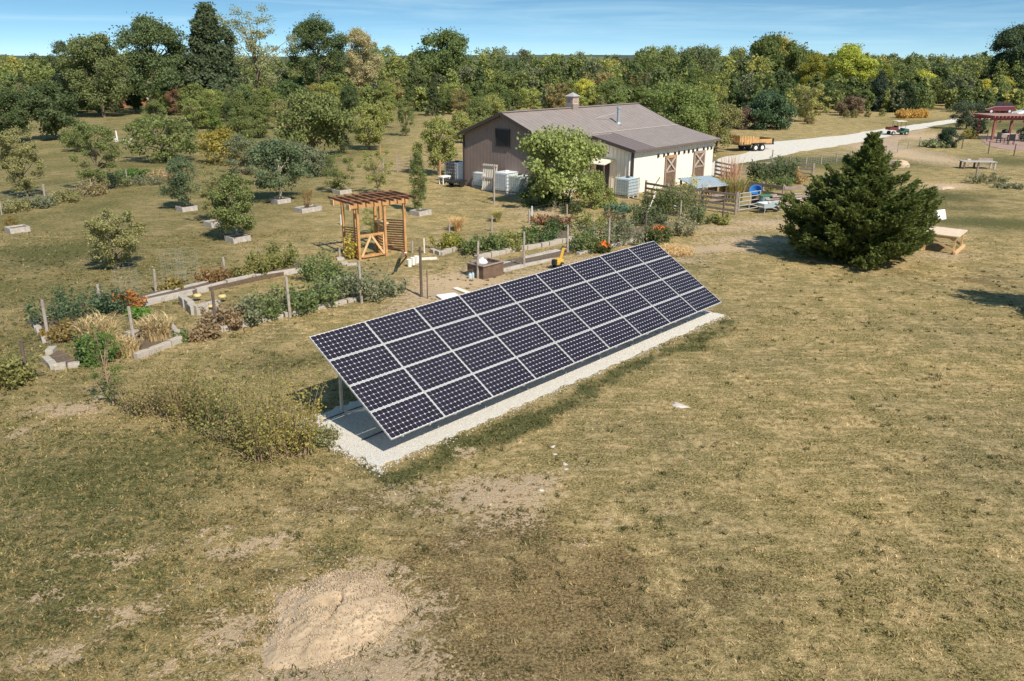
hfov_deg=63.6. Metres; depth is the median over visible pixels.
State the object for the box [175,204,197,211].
tree planter
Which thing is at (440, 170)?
stake
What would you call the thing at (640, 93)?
young tree
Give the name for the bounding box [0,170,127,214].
wire fence
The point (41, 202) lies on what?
weed patch
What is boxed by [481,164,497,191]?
wooden pallet
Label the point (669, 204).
sunflower clump
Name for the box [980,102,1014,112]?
parked car
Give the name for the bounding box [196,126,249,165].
shrub
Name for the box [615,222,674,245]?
garden bed
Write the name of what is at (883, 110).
shrub
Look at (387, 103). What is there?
fruit tree
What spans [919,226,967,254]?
picnic table
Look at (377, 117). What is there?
fruit tree
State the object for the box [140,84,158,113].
young tree
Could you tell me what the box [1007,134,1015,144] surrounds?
patio chair
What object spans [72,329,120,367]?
vegetable plant
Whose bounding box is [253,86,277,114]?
young tree
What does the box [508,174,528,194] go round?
water tote
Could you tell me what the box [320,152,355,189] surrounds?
fruit tree
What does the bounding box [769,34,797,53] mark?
broadleaf tree
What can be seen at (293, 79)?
young tree
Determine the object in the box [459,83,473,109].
young tree
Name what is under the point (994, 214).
ground
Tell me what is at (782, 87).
young tree
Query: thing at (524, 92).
young tree
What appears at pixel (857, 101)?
shrub
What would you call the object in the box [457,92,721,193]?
barn
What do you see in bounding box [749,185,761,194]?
blue tub
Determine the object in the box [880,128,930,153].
dirt track
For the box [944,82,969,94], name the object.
young tree
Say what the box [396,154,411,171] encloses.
field gate
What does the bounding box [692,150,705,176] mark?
barn door
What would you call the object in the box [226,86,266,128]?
young tree
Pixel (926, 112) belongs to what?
grass clump
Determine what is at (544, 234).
tomato plant
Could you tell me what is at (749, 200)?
metal gate
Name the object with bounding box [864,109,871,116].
shrub
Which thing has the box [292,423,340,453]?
weed clump
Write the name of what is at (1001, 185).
weed patch
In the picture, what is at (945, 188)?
stone
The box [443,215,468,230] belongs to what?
grass clump
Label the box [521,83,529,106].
young tree
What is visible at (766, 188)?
garden plant
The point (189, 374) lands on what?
dry stalk
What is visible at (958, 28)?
sky
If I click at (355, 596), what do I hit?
earth clods
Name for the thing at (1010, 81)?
young tree
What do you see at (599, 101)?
young tree
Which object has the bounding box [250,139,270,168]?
shrub
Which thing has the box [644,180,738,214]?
rail fence
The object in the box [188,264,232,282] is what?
vegetable plant
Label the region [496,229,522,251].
tomato plant
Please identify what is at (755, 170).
climbing plant
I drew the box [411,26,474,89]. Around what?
broadleaf tree
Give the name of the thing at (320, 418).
dry stalk
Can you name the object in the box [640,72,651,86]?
young tree
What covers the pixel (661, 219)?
garden plant
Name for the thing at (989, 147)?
wire fence
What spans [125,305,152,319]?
vegetable plant
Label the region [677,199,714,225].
garden plant
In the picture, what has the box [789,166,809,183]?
garden plant
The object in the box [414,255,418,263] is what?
bucket
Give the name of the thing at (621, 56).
hills
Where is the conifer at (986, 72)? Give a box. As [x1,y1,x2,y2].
[980,70,989,79]
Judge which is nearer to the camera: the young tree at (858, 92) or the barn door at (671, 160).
the barn door at (671, 160)
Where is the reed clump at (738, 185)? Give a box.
[712,175,748,202]
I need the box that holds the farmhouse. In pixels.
[113,72,147,105]
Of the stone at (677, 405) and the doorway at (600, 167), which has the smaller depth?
the stone at (677, 405)
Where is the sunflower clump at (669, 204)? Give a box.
[651,176,716,216]
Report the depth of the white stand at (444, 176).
55.75 m
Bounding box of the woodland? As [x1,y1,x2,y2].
[0,42,1023,111]
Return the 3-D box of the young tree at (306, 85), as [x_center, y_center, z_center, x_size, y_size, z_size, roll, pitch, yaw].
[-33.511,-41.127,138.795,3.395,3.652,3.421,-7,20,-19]
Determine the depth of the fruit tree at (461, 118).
80.94 m
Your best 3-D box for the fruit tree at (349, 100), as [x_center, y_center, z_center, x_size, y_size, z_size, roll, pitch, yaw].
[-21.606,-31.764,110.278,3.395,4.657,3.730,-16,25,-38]
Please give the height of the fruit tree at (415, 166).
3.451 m
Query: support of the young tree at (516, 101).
on the ground at (994, 214)
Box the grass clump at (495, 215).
[490,208,505,221]
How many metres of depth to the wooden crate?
47.48 m
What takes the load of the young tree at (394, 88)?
on the ground at (994, 214)
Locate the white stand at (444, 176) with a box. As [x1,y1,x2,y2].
[438,175,450,184]
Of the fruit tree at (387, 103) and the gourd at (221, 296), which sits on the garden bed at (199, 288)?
the gourd at (221, 296)
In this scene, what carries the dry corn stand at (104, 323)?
on the ground at (994, 214)
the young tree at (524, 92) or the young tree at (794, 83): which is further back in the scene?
the young tree at (794, 83)
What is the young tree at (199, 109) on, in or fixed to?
on the ground at (994, 214)
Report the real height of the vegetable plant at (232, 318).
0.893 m
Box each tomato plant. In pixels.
[427,231,463,250]
[456,234,491,254]
[478,230,508,251]
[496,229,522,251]
[513,229,538,244]
[516,218,561,241]
[547,216,570,232]
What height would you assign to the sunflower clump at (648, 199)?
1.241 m
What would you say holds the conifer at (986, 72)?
on the ground at (994, 214)
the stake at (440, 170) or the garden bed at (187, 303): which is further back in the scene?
the stake at (440, 170)
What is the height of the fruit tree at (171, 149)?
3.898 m
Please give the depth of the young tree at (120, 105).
128.55 m
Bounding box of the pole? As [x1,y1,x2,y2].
[493,167,494,204]
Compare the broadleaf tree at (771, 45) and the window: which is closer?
the window
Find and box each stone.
[672,402,690,407]
[888,159,909,167]
[938,186,954,189]
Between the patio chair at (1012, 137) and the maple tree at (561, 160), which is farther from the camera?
the patio chair at (1012, 137)
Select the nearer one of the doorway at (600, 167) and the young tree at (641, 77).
the doorway at (600, 167)
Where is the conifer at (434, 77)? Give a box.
[429,72,437,103]
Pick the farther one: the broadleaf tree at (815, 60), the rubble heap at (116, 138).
the broadleaf tree at (815, 60)
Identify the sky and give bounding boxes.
[0,0,1023,58]
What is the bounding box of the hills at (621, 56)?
[18,55,949,59]
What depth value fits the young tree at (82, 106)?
123.34 m
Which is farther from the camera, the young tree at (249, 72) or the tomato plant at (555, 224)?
the young tree at (249, 72)
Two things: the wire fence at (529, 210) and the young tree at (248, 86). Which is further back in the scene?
the young tree at (248, 86)
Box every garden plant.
[559,199,583,214]
[565,227,608,253]
[569,208,608,229]
[576,219,618,243]
[600,208,625,225]
[601,201,632,213]
[602,216,646,245]
[627,202,659,225]
[639,206,671,224]
[644,223,673,244]
[664,212,698,236]
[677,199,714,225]
[706,210,730,225]
[746,175,775,191]
[766,175,796,190]
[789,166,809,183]
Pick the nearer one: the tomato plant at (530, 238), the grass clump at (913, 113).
the tomato plant at (530, 238)
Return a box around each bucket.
[407,259,411,266]
[410,257,415,264]
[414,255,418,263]
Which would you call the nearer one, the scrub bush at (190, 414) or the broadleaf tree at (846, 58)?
the scrub bush at (190, 414)
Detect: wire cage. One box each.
[112,262,139,291]
[159,248,186,281]
[174,247,199,283]
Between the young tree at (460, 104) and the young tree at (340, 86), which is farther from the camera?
the young tree at (340, 86)
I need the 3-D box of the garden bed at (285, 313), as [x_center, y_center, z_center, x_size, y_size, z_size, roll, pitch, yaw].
[-7.340,-1.281,28.772,7.424,0.227,1.953,-17,26,-41]
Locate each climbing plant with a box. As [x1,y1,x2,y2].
[745,159,770,181]
[751,162,772,183]
[765,155,785,182]
[775,155,799,178]
[784,156,801,181]
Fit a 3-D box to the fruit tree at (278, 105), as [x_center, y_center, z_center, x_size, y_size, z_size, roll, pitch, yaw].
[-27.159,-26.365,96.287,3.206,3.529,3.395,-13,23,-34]
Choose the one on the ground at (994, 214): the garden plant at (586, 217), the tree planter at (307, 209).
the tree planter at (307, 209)
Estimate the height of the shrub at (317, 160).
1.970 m
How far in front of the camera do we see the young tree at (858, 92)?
134.23 m
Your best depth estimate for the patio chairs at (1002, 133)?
84.40 m
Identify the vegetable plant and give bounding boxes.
[18,282,109,329]
[38,317,84,342]
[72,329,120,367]
[86,282,132,315]
[103,287,147,310]
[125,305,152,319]
[157,276,188,289]
[173,327,190,341]
[186,320,221,342]
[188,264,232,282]
[197,300,246,331]
[218,292,268,326]
[226,262,256,276]
[243,244,282,273]
[247,284,308,320]
[261,236,300,268]
[279,283,323,316]
[291,247,338,280]
[295,268,345,307]
[316,258,352,284]
[320,270,354,300]
[344,264,394,302]
[375,278,407,298]
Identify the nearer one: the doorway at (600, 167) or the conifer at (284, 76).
the doorway at (600, 167)
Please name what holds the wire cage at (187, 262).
on the ground at (994, 214)
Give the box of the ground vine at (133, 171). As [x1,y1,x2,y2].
[107,168,156,178]
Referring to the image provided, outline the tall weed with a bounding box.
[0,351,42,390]
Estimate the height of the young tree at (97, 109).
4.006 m
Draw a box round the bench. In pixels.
[959,158,997,168]
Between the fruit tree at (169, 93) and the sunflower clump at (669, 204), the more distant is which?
the fruit tree at (169, 93)
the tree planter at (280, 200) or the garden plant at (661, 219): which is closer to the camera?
the garden plant at (661, 219)
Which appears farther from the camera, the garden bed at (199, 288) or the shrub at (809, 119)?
the shrub at (809, 119)
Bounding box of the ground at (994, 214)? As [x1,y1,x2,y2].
[0,56,1023,680]
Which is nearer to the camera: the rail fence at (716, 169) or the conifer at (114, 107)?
the rail fence at (716, 169)
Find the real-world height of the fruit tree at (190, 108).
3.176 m
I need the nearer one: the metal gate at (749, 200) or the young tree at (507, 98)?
the metal gate at (749, 200)
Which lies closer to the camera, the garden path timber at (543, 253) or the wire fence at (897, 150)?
the garden path timber at (543, 253)
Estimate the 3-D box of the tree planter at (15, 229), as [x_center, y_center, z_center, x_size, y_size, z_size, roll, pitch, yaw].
[-24.249,-5.463,40.498,0.800,0.260,0.900,17,25,40]
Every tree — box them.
[0,71,14,84]
[0,86,35,140]
[0,123,46,197]
[15,83,28,110]
[17,80,85,139]
[39,69,54,80]
[45,40,88,115]
[52,31,134,116]
[57,121,123,189]
[59,126,93,151]
[65,325,128,404]
[78,101,92,111]
[82,207,147,269]
[90,90,108,112]
[108,11,189,113]
[113,113,199,162]
[116,93,126,109]
[121,88,147,112]
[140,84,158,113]
[141,99,167,121]
[154,90,172,112]
[157,153,201,205]
[161,89,179,115]
[176,82,215,113]
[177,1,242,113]
[180,102,204,125]
[182,96,208,128]
[187,164,231,219]
[198,106,227,151]
[201,89,215,105]
[201,92,219,128]
[206,171,257,235]
[213,89,224,109]
[213,94,230,119]
[215,3,299,89]
[216,100,243,134]
[223,89,256,147]
[224,84,232,104]
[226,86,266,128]
[235,83,256,105]
[242,69,255,78]
[244,93,271,137]
[246,136,316,196]
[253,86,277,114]
[266,92,281,111]
[267,99,291,126]
[270,79,299,110]
[271,87,361,151]
[284,11,350,92]
[288,75,303,83]
[305,84,321,91]
[308,82,329,99]
[319,80,339,106]
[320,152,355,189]
[322,123,353,154]
[335,84,343,105]
[336,26,384,96]
[338,84,359,114]
[351,101,391,149]
[357,149,393,191]
[372,82,393,108]
[374,99,396,125]
[385,77,403,103]
[388,82,397,112]
[392,97,415,135]
[399,86,415,103]
[401,69,428,100]
[407,150,428,209]
[410,115,461,175]
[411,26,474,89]
[436,84,446,112]
[443,89,454,113]
[444,82,461,104]
[446,111,475,142]
[448,87,470,112]
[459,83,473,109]
[462,96,494,124]
[477,91,485,114]
[483,94,507,116]
[485,81,515,107]
[488,71,518,94]
[496,91,516,111]
[511,91,526,110]
[515,123,613,206]
[516,86,542,109]
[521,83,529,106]
[538,90,550,108]
[544,82,570,107]
[560,80,579,102]
[573,77,595,105]
[578,95,591,105]
[583,70,613,84]
[595,81,615,96]
[595,95,606,104]
[599,81,617,103]
[608,76,627,86]
[609,89,627,103]
[627,74,643,87]
[629,85,648,105]
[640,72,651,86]
[641,91,662,111]
[645,79,722,134]
[660,86,702,126]
[681,101,744,151]
[684,68,698,89]
[696,84,729,103]
[701,71,718,84]
[703,77,720,95]
[722,72,740,82]
[723,31,810,77]
[739,69,759,84]
[758,74,773,89]
[768,82,795,95]
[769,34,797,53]
[775,131,946,269]
[788,79,802,95]
[790,83,831,119]
[794,74,806,94]
[797,50,829,85]
[816,79,836,109]
[822,43,881,86]
[830,82,843,104]
[843,85,853,100]
[845,90,863,105]
[866,70,890,109]
[872,63,894,83]
[887,71,903,83]
[889,81,917,111]
[890,80,919,102]
[905,69,940,81]
[921,77,946,101]
[929,91,935,108]
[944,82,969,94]
[945,98,990,128]
[975,22,1023,87]
[979,79,991,89]
[988,75,1016,89]
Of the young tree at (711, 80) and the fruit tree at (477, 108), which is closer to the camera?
the fruit tree at (477, 108)
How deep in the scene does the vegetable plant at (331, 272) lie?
30.98 m
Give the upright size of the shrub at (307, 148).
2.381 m
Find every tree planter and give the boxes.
[4,224,30,233]
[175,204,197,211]
[203,219,220,227]
[224,233,250,243]
[270,197,290,203]
[294,204,321,213]
[332,188,351,194]
[410,208,431,216]
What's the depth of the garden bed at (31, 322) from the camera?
26.62 m
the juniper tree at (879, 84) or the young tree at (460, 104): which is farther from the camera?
the juniper tree at (879, 84)
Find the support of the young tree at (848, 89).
on the ground at (994, 214)
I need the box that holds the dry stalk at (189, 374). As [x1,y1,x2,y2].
[180,361,197,386]
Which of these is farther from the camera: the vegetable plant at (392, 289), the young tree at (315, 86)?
the young tree at (315, 86)
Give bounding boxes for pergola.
[973,113,1023,139]
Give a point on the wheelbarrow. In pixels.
(771, 205)
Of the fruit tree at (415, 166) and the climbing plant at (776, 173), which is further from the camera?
the climbing plant at (776, 173)
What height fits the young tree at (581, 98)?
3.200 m
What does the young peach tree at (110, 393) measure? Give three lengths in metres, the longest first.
2.045 x 1.452 x 1.253 m
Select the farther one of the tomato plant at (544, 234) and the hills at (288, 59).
the hills at (288, 59)
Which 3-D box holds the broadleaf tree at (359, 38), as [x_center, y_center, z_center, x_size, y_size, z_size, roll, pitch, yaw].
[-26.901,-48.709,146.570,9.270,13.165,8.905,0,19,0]
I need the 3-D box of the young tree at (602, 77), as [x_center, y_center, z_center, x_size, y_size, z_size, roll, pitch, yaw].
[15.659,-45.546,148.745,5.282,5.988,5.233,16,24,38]
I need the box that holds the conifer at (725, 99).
[720,97,731,126]
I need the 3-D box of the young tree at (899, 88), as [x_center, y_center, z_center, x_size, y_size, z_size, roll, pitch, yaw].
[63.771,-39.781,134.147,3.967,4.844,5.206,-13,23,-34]
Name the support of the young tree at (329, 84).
on the ground at (994, 214)
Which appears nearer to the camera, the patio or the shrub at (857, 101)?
the patio
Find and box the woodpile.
[765,193,802,209]
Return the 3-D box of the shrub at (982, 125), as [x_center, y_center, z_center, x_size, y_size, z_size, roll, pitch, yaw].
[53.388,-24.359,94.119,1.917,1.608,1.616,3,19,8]
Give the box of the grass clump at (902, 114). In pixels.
[893,108,909,118]
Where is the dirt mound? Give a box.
[261,570,412,669]
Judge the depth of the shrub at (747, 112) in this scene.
98.15 m
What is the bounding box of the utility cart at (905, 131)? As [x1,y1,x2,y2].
[885,120,908,134]
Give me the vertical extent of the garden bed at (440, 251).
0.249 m
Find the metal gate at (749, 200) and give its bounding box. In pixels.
[738,190,760,210]
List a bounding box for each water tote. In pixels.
[444,160,462,179]
[455,162,462,183]
[473,172,484,188]
[495,170,518,194]
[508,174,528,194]
[615,176,639,198]
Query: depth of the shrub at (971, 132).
87.99 m
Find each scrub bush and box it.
[101,353,207,418]
[145,342,235,428]
[175,349,293,443]
[199,359,330,463]
[252,373,323,460]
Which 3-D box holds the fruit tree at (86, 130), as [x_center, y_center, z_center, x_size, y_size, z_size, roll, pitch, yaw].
[-26.069,-11.380,51.470,3.446,4.398,3.022,-15,24,-37]
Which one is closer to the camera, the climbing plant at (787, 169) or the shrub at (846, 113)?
the climbing plant at (787, 169)
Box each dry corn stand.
[55,307,133,350]
[107,332,143,358]
[129,311,178,341]
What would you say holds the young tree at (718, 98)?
on the ground at (994, 214)
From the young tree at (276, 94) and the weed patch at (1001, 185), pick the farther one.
the young tree at (276, 94)
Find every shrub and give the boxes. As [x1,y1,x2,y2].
[0,215,20,230]
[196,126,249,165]
[222,133,256,174]
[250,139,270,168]
[287,139,318,171]
[303,148,334,177]
[514,179,573,207]
[530,213,553,224]
[544,212,573,227]
[571,169,618,209]
[732,88,799,130]
[732,105,762,129]
[802,115,814,123]
[834,95,866,115]
[842,110,849,117]
[851,109,857,117]
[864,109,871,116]
[878,108,886,115]
[920,138,946,147]
[933,126,962,147]
[959,128,979,138]
[970,120,988,133]
[1016,126,1023,141]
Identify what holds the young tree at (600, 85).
on the ground at (994, 214)
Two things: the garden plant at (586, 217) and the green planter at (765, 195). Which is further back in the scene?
the green planter at (765, 195)
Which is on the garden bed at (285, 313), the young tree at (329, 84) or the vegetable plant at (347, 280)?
the vegetable plant at (347, 280)
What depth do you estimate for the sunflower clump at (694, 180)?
48.15 m
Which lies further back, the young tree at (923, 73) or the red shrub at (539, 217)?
the young tree at (923, 73)
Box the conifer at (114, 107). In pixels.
[105,84,120,111]
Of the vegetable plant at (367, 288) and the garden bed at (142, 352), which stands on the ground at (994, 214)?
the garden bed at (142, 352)
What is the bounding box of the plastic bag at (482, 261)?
[476,257,487,264]
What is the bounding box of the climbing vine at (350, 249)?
[341,230,361,259]
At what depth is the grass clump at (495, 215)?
43.17 m
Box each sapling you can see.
[302,189,312,205]
[361,207,378,232]
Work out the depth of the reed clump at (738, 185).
49.24 m
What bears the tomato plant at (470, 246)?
on the garden bed at (556, 241)
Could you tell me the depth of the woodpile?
46.75 m
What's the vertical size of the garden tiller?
0.741 m
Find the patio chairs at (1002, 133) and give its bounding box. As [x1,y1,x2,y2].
[986,129,1023,144]
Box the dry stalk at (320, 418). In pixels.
[304,397,326,428]
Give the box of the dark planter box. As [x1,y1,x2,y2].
[465,257,504,279]
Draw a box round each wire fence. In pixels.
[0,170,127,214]
[19,201,724,379]
[40,236,340,333]
[411,200,567,252]
[771,136,936,166]
[961,138,1023,156]
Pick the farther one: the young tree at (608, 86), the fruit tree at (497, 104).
the young tree at (608, 86)
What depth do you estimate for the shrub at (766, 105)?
97.21 m
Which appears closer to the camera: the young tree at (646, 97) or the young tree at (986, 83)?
the young tree at (646, 97)
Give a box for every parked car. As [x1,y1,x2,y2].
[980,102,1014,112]
[1011,109,1023,113]
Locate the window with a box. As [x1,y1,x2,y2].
[495,128,509,147]
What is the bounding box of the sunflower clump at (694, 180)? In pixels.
[675,174,714,204]
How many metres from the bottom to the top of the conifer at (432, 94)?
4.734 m
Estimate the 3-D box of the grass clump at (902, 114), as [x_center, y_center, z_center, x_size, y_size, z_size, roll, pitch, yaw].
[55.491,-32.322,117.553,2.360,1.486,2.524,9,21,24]
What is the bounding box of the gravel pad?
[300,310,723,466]
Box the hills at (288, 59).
[0,54,962,77]
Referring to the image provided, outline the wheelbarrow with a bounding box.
[749,201,777,213]
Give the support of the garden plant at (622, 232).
on the garden bed at (618, 242)
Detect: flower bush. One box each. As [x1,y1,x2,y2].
[594,239,614,253]
[653,221,669,235]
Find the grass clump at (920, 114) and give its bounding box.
[912,108,924,117]
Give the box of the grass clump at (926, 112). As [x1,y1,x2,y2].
[918,108,929,117]
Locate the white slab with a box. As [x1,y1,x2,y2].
[933,209,945,219]
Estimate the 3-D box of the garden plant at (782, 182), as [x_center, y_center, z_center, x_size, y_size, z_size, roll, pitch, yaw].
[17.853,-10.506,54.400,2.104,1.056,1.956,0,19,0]
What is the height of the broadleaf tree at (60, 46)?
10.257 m
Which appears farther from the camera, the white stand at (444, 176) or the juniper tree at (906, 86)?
the juniper tree at (906, 86)
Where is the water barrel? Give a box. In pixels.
[759,197,769,209]
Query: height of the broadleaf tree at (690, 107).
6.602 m
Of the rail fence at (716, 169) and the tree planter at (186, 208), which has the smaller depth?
the tree planter at (186, 208)
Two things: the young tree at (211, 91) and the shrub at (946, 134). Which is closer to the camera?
the shrub at (946, 134)
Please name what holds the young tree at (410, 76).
on the ground at (994, 214)
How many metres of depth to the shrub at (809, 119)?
106.40 m
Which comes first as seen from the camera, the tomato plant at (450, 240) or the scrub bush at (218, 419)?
the scrub bush at (218, 419)
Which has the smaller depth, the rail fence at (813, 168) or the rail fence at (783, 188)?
the rail fence at (783, 188)
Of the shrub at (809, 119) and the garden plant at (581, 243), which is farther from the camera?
the shrub at (809, 119)
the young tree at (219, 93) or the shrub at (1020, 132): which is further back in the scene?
the young tree at (219, 93)
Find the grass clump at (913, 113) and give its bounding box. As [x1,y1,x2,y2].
[904,108,918,117]
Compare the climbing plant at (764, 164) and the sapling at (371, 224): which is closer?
the sapling at (371, 224)
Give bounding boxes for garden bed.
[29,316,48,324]
[33,316,75,342]
[41,346,79,370]
[124,324,182,359]
[136,260,304,306]
[178,295,220,315]
[206,279,380,331]
[430,243,461,255]
[472,229,573,259]
[504,239,616,271]
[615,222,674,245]
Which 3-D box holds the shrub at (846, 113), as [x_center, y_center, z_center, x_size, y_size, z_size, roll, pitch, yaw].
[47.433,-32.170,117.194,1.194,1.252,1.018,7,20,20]
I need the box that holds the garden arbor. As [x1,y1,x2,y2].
[328,190,416,259]
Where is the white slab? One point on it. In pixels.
(942, 213)
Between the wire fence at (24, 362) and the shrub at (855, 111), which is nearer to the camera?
the wire fence at (24, 362)
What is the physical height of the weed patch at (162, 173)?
0.969 m
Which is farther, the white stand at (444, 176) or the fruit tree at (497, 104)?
the fruit tree at (497, 104)
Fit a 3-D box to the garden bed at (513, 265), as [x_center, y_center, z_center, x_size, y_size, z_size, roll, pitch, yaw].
[2.070,-3.795,36.190,8.649,0.197,1.255,-17,26,-41]
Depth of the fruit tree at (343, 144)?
71.82 m
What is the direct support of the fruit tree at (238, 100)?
on the ground at (994, 214)
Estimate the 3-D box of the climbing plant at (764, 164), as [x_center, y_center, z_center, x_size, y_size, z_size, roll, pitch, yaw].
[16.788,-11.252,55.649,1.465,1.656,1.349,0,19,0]
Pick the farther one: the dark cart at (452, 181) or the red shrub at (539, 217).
the dark cart at (452, 181)
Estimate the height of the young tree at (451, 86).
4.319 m
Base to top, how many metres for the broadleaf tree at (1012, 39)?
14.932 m
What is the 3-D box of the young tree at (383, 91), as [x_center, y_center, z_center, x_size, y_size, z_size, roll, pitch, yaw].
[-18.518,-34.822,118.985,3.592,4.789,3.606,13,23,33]
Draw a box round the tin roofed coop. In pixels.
[678,175,728,203]
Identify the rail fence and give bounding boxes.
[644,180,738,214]
[714,160,750,178]
[740,179,809,198]
[754,160,814,174]
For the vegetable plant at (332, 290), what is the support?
on the garden bed at (285, 313)
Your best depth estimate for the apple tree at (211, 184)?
41.82 m
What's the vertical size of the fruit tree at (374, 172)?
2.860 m
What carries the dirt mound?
on the ground at (994, 214)
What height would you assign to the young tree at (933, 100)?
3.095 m
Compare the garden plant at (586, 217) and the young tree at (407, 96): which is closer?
the garden plant at (586, 217)
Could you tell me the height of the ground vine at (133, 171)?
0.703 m
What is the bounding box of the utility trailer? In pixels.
[728,134,773,150]
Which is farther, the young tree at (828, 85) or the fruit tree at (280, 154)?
the young tree at (828, 85)
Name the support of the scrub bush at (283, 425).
on the ground at (994, 214)
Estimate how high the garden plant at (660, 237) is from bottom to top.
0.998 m
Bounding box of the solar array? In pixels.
[309,241,720,439]
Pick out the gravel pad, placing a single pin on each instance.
(376, 459)
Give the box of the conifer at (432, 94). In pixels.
[422,82,444,115]
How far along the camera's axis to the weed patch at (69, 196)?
48.54 m
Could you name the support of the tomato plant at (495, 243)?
on the garden bed at (556, 241)
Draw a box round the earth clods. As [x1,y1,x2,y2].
[235,556,433,680]
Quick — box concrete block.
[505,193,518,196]
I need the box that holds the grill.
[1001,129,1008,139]
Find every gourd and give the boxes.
[193,293,201,297]
[218,294,226,298]
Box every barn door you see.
[663,154,676,187]
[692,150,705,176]
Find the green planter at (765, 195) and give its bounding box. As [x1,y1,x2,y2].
[758,194,771,196]
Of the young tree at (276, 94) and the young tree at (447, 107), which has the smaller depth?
the young tree at (276, 94)
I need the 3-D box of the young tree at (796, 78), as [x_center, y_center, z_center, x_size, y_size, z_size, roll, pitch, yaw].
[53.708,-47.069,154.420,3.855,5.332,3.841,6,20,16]
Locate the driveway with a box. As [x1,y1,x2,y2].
[711,118,989,175]
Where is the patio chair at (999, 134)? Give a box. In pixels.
[996,132,1004,142]
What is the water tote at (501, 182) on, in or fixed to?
on the ground at (994, 214)
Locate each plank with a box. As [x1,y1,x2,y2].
[422,257,436,259]
[436,292,457,299]
[452,287,469,292]
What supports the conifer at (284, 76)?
on the ground at (994, 214)
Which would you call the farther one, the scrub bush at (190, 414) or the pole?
the pole
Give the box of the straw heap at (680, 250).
[656,241,698,256]
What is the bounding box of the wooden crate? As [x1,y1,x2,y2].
[751,192,762,206]
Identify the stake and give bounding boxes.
[426,270,427,298]
[439,160,440,183]
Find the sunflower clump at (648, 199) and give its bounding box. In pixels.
[640,188,679,208]
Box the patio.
[980,133,1023,149]
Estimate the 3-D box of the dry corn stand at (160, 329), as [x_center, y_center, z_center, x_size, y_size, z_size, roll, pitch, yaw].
[-10.784,-0.348,24.991,1.569,0.831,1.560,0,19,0]
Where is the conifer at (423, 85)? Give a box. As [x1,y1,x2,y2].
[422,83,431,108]
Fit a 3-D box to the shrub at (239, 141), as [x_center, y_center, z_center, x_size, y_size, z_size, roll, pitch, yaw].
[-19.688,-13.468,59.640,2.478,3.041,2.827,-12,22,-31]
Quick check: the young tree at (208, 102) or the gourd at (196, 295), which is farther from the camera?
the young tree at (208, 102)
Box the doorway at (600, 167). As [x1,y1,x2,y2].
[596,163,609,190]
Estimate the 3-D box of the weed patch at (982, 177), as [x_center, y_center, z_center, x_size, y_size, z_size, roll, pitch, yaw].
[32.923,-11.221,57.111,3.279,0.814,2.464,0,19,0]
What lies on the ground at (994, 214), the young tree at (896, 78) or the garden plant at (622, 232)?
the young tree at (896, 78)
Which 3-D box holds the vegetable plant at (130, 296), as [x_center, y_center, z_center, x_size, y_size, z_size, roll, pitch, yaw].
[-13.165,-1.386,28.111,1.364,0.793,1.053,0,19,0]
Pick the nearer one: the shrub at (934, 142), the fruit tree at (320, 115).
the fruit tree at (320, 115)
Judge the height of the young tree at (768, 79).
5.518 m
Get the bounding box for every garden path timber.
[145,280,208,296]
[336,256,357,265]
[504,249,560,262]
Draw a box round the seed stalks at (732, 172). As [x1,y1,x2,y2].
[718,153,745,196]
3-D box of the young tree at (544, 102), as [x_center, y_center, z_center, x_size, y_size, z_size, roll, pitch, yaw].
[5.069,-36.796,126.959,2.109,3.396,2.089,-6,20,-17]
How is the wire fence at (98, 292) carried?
on the ground at (994, 214)
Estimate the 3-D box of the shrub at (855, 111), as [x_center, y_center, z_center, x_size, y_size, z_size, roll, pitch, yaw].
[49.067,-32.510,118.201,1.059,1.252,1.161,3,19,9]
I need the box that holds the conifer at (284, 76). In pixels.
[279,71,288,81]
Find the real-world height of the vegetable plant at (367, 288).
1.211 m
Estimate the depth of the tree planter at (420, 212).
44.99 m
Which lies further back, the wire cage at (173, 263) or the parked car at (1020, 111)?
the parked car at (1020, 111)
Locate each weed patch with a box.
[1,197,31,213]
[19,193,61,208]
[47,187,82,203]
[74,175,110,195]
[90,169,131,188]
[120,173,164,185]
[145,167,173,180]
[963,172,1011,184]
[991,181,1023,189]
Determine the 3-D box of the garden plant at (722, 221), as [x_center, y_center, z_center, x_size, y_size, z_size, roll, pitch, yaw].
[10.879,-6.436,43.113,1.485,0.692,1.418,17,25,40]
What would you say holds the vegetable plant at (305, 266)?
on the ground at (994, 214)
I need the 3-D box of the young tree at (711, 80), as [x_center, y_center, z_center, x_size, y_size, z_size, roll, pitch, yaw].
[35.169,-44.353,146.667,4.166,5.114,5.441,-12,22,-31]
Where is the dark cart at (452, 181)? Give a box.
[444,178,466,186]
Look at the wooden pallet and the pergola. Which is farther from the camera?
the pergola
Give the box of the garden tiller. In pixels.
[551,248,566,266]
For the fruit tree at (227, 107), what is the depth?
87.43 m
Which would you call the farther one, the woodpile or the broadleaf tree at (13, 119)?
the broadleaf tree at (13, 119)
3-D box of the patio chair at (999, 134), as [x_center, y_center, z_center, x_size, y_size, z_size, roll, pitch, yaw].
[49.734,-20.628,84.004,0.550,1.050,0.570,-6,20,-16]
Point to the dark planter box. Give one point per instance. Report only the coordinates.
(493, 267)
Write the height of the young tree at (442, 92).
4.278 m
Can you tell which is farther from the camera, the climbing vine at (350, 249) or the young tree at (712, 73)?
the young tree at (712, 73)
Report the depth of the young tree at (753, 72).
154.59 m
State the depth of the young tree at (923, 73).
148.57 m
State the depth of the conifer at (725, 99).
102.23 m
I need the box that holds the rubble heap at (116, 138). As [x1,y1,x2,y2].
[114,131,131,141]

